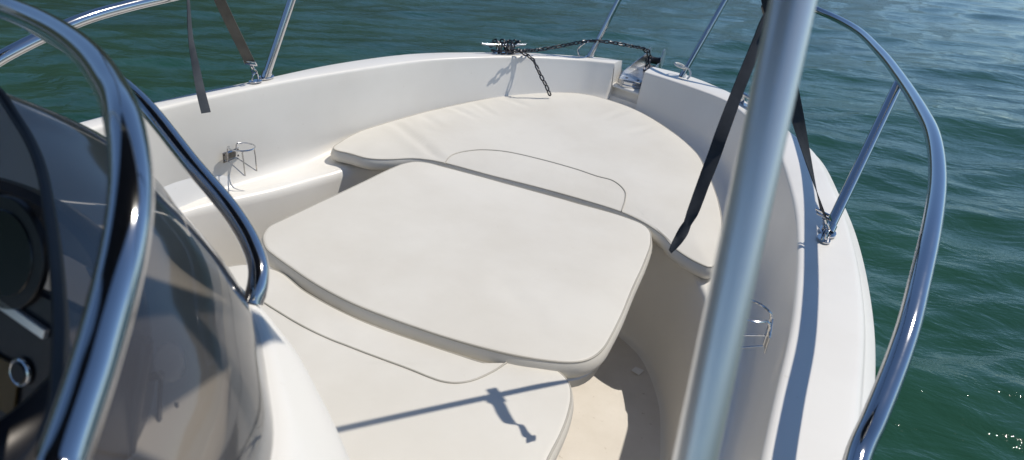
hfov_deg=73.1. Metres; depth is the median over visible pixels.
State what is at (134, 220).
motorboat
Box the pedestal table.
[269,266,599,387]
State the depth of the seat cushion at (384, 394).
1.46 m
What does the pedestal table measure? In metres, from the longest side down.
1.016 x 0.983 x 0.385 m
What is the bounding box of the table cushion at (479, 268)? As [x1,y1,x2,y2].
[261,162,651,377]
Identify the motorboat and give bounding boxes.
[0,0,946,459]
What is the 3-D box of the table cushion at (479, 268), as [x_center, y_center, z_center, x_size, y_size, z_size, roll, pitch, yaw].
[-0.119,0.050,2.095,1.048,0.060,1.015,17,27,19]
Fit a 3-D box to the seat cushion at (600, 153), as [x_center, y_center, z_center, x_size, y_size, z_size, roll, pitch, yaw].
[0.220,-0.346,2.910,1.515,0.176,1.291,17,27,19]
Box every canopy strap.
[187,0,257,113]
[669,0,831,252]
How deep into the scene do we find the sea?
8.24 m
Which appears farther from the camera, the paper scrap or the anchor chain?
the anchor chain
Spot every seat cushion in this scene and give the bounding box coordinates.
[227,264,573,459]
[330,92,721,278]
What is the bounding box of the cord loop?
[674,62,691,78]
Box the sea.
[0,0,1023,459]
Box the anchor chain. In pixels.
[489,39,651,95]
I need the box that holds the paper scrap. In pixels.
[631,367,643,374]
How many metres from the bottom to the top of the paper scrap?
0.006 m
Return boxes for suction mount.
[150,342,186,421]

